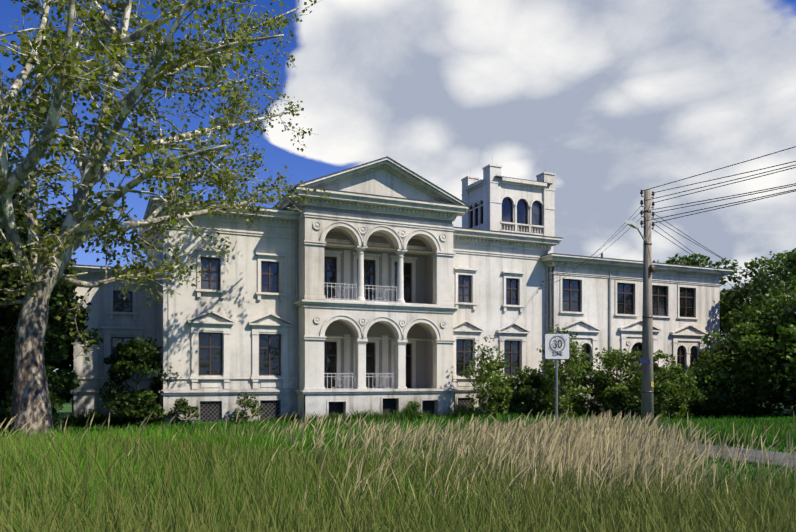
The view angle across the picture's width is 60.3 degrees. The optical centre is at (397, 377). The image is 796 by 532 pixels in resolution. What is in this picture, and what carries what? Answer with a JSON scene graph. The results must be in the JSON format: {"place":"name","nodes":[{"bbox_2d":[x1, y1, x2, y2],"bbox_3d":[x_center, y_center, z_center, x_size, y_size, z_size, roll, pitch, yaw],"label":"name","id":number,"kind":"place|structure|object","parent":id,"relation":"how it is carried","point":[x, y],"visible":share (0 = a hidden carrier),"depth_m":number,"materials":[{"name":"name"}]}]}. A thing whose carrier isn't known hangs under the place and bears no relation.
{"place":"outdoors","nodes":[
{"label":"outdoors","id":0,"kind":"place"},
{"bbox_2d":[0,158,77,332],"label":"tree","id":1,"kind":"object","parent":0,"point":[60,218],"depth_m":34.92,"materials":[{"name":"green plant"}]},
{"bbox_2d":[70,387,601,427],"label":"building plinth","id":2,"kind":"structure","parent":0,"point":[312,401],"depth_m":37.75,"materials":[{"name":"white paint"}]},
{"bbox_2d":[200,398,514,421],"bbox_3d":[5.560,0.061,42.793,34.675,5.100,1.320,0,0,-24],"label":"basement windows","id":3,"kind":"structure","parent":2,"relation":"in","point":[388,403],"depth_m":38.08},
{"bbox_2d":[200,398,514,422],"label":"basement window grilles","id":4,"kind":"object","parent":2,"relation":"attached to","point":[271,409],"visible":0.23,"depth_m":37.55,"materials":[{"name":"grey metal"}]},
{"bbox_2d":[303,205,451,388],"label":"loggia interior","id":5,"kind":"object","parent":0,"point":[424,295],"visible":0.38,"depth_m":41.62,"materials":[{"name":"white paint"}]},
{"bbox_2d":[74,166,719,389],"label":"building walls","id":6,"kind":"structure","parent":0,"point":[240,305],"depth_m":38.76,"materials":[{"name":"white paint"}]},
{"bbox_2d":[324,282,396,388],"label":"balcony railings","id":7,"kind":"object","parent":6,"relation":"attached to","point":[352,376],"visible":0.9,"depth_m":38.52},
{"bbox_2d":[168,168,610,414],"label":"downspouts","id":8,"kind":"object","parent":6,"relation":"attached to","point":[489,229],"visible":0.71,"depth_m":45.14,"materials":[{"name":"white metal"}]},
{"bbox_2d":[69,157,733,388],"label":"building trim","id":9,"kind":"structure","parent":6,"relation":"attached to","point":[386,176],"depth_m":39.49,"materials":[{"name":"white paint"}]},
{"bbox_2d":[73,156,733,269],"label":"building roof","id":10,"kind":"structure","parent":6,"relation":"on","point":[421,200],"depth_m":39.48,"materials":[{"name":"grey metal"}]},
{"bbox_2d":[111,197,696,404],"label":"window panes","id":11,"kind":"structure","parent":6,"relation":"in","point":[373,273],"depth_m":41.59,"materials":[{"name":"black glass"}]},
{"bbox_2d":[113,198,695,387],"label":"building glass","id":12,"kind":"object","parent":11,"relation":"in","point":[274,339],"visible":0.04,"depth_m":42.54,"materials":[{"name":"black glass"}]},
{"bbox_2d":[0,0,795,373],"label":"sky","id":13,"kind":"structure","parent":0,"point":[617,100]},
{"bbox_2d":[0,398,795,531],"bbox_3d":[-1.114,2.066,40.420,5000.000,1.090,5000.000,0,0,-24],"label":"ground","id":14,"kind":"structure","parent":0,"point":[67,408],"depth_m":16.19,"materials":[{"name":"green plant"}]},
{"bbox_2d":[0,334,63,436],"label":"bush","id":15,"kind":"object","parent":14,"relation":"on","point":[3,409],"depth_m":22.51,"materials":[{"name":"green plant"}]},
{"bbox_2d":[0,230,69,419],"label":"tree","id":16,"kind":"object","parent":14,"relation":"on","point":[54,344],"depth_m":24.76,"materials":[{"name":"green plant"}]},
{"bbox_2d":[0,318,80,417],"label":"bush","id":17,"kind":"object","parent":14,"relation":"on","point":[61,393],"depth_m":34.01,"materials":[{"name":"green plant"}]},
{"bbox_2d":[21,222,75,263],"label":"tree","id":18,"kind":"object","parent":14,"relation":"on","point":[73,260],"visible":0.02,"depth_m":40.38,"materials":[{"name":"green plant"}]},
{"bbox_2d":[0,218,103,433],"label":"tree","id":19,"kind":"object","parent":14,"relation":"on","point":[61,292],"depth_m":28.78,"materials":[{"name":"green plant"}]},
{"bbox_2d":[45,285,73,402],"bbox_3d":[-21.082,-2.253,40.085,6.817,11.018,7.997,0,0,-24],"label":"tree","id":20,"kind":"object","parent":14,"relation":"on","point":[67,363],"depth_m":39.20,"materials":[{"name":"green plant"}]},
{"bbox_2d":[99,335,180,427],"bbox_3d":[-13.358,0.424,35.709,4.156,5.263,4.456,0,0,-24],"label":"bush","id":21,"kind":"object","parent":14,"relation":"on","point":[134,354],"depth_m":35.08,"materials":[{"name":"green plant"}]},
{"bbox_2d":[0,0,326,440],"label":"plane tree trunk and limbs","id":22,"kind":"object","parent":14,"relation":"on","point":[30,393],"visible":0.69,"depth_m":21.02,"materials":[{"name":"grey plant"}]},
{"bbox_2d":[0,0,330,360],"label":"tree leaves","id":23,"kind":"object","parent":22,"relation":"attached to","point":[92,22],"visible":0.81,"depth_m":22.28,"materials":[{"name":"green plant"}]},
{"bbox_2d":[166,397,200,429],"bbox_3d":[-10.993,1.881,35.196,1.714,1.860,1.412,0,0,-24],"label":"shrub","id":24,"kind":"object","parent":14,"relation":"on","point":[185,407],"depth_m":35.10,"materials":[{"name":"green plant"}]},
{"bbox_2d":[232,393,264,421],"bbox_3d":[-8.016,1.810,36.520,1.734,2.087,1.886,0,0,-24],"label":"shrub","id":25,"kind":"object","parent":14,"relation":"on","point":[248,403],"depth_m":36.27,"materials":[{"name":"green plant"}]},
{"bbox_2d":[406,401,426,419],"bbox_3d":[1.036,2.052,39.377,1.623,1.503,1.663,0,0,-24],"label":"shrub","id":26,"kind":"object","parent":14,"relation":"on","point":[416,406],"depth_m":39.07,"materials":[{"name":"green plant"}]},
{"bbox_2d":[459,335,507,419],"bbox_3d":[4.953,0.080,39.606,2.656,5.164,2.948,0,0,-24],"label":"bush","id":27,"kind":"object","parent":14,"relation":"on","point":[486,367],"depth_m":39.21,"materials":[{"name":"green plant"}]},
{"bbox_2d":[477,350,513,417],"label":"bush","id":28,"kind":"object","parent":14,"relation":"on","point":[508,389],"depth_m":40.72,"materials":[{"name":"green plant"}]},
{"bbox_2d":[479,382,521,416],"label":"shrub","id":29,"kind":"object","parent":14,"relation":"on","point":[508,403],"depth_m":41.24,"materials":[{"name":"green plant"}]},
{"bbox_2d":[508,366,559,418],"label":"shrub","id":30,"kind":"object","parent":14,"relation":"on","point":[525,393],"depth_m":41.28,"materials":[{"name":"green plant"}]},
{"bbox_2d":[555,332,557,435],"bbox_3d":[3.728,0.421,16.140,0.120,2.999,0.070,0,0,-24],"label":"sign post","id":31,"kind":"object","parent":14,"relation":"on","point":[556,387],"visible":0.46,"depth_m":16.12,"materials":[{"name":"grey metal"}]},
{"bbox_2d":[545,334,568,358],"bbox_3d":[3.743,-0.739,16.102,0.590,0.590,0.004,0,0,-7],"label":"sign face","id":32,"kind":"object","parent":31,"relation":"attached to","point":[549,353],"visible":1,"depth_m":16.10},
{"bbox_2d":[544,333,569,359],"bbox_3d":[3.744,-0.739,16.101,0.620,0.620,0.014,0,0,-7],"label":"sign lettering","id":33,"kind":"object","parent":32,"relation":"attached to","point":[554,343],"visible":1,"depth_m":16.10},
{"bbox_2d":[549,336,565,352],"bbox_3d":[3.744,-0.794,16.097,0.404,0.404,0.001,0,0,-7],"label":"sign ring","id":34,"kind":"object","parent":32,"relation":"attached to","point":[550,345],"visible":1,"depth_m":16.10,"materials":[{"name":"grey metal"}]},
{"bbox_2d":[531,372,583,416],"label":"shrub","id":35,"kind":"object","parent":14,"relation":"on","point":[577,401],"depth_m":42.75,"materials":[{"name":"green plant"}]},
{"bbox_2d":[534,324,591,415],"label":"bush","id":36,"kind":"object","parent":14,"relation":"on","point":[545,365],"depth_m":40.59,"materials":[{"name":"green plant"}]},
{"bbox_2d":[559,357,619,417],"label":"shrub","id":37,"kind":"object","parent":14,"relation":"on","point":[576,381],"depth_m":42.90,"materials":[{"name":"green plant"}]},
{"bbox_2d":[580,347,641,417],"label":"shrub","id":38,"kind":"object","parent":14,"relation":"on","point":[610,359],"depth_m":42.61,"materials":[{"name":"green plant"}]},
{"bbox_2d":[594,377,640,418],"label":"shrub","id":39,"kind":"object","parent":14,"relation":"on","point":[623,389],"depth_m":40.88,"materials":[{"name":"green plant"}]},
{"bbox_2d":[641,189,653,427],"bbox_3d":[7.364,-1.794,20.222,0.361,7.489,0.380,0,0,-24],"label":"utility pole","id":40,"kind":"object","parent":14,"relation":"on","point":[647,402],"visible":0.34,"depth_m":20.12,"materials":[{"name":"concrete"}]},
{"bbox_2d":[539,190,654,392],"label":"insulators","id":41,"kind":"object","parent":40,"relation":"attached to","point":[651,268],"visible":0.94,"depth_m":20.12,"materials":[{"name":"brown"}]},
{"bbox_2d":[541,146,795,312],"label":"power lines","id":42,"kind":"object","parent":41,"relation":"attached to","point":[712,209],"visible":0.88,"depth_m":18.69,"materials":[{"name":"grey metal"}]},
{"bbox_2d":[626,220,644,240],"bbox_3d":[6.838,-4.209,19.598,0.109,0.387,1.473,0,0,39],"label":"street lamp pole","id":43,"kind":"object","parent":40,"relation":"attached to","point":[631,223],"visible":0.95,"depth_m":19.37,"materials":[{"name":"grey metal"}]},
{"bbox_2d":[639,359,649,363],"bbox_3d":[7.175,-0.479,19.911,0.400,0.140,0.015,0,0,-24],"label":"pole plate","id":44,"kind":"object","parent":40,"relation":"attached to","point":[644,361],"visible":1,"depth_m":19.90,"materials":[{"name":"blue"}]},
{"bbox_2d":[612,371,689,419],"bbox_3d":[15.035,1.263,40.840,4.177,3.390,4.218,0,0,-24],"label":"shrub","id":45,"kind":"object","parent":14,"relation":"on","point":[667,389],"depth_m":39.86,"materials":[{"name":"green plant"}]},
{"bbox_2d":[634,349,685,417],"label":"shrub","id":46,"kind":"object","parent":14,"relation":"on","point":[657,356],"depth_m":41.28,"materials":[{"name":"green plant"}]},
{"bbox_2d":[637,354,705,413],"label":"shrub","id":47,"kind":"object","parent":14,"relation":"on","point":[679,364],"depth_m":43.28,"materials":[{"name":"green plant"}]},
{"bbox_2d":[654,363,711,418],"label":"shrub","id":48,"kind":"object","parent":14,"relation":"on","point":[681,377],"depth_m":41.85,"materials":[{"name":"green plant"}]},
{"bbox_2d":[653,253,747,336],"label":"tree","id":49,"kind":"object","parent":14,"relation":"on","point":[694,261],"depth_m":58.04,"materials":[{"name":"green plant"}]},
{"bbox_2d":[686,364,742,417],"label":"shrub","id":50,"kind":"object","parent":14,"relation":"on","point":[701,408],"depth_m":43.35,"materials":[{"name":"green plant"}]},
{"bbox_2d":[687,345,770,415],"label":"bush","id":51,"kind":"object","parent":14,"relation":"on","point":[703,352],"depth_m":47.97,"materials":[{"name":"green plant"}]},
{"bbox_2d":[683,322,795,418],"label":"bush","id":52,"kind":"object","parent":14,"relation":"on","point":[721,353],"depth_m":43.30,"materials":[{"name":"green plant"}]},
{"bbox_2d":[721,253,795,406],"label":"tree","id":53,"kind":"object","parent":14,"relation":"on","point":[768,291],"depth_m":49.15,"materials":[{"name":"green plant"}]},
{"bbox_2d":[724,286,795,415],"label":"tree","id":54,"kind":"object","parent":14,"relation":"on","point":[784,329],"depth_m":41.75,"materials":[{"name":"green plant"}]},
{"bbox_2d":[613,441,795,467],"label":"road","id":55,"kind":"structure","parent":0,"point":[779,456],"depth_m":14.52,"materials":[{"name":"grey asphalt"}]},
{"bbox_2d":[720,248,795,408],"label":"tree","id":56,"kind":"object","parent":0,"point":[776,261],"depth_m":56.82,"materials":[{"name":"green plant"}]}
]}

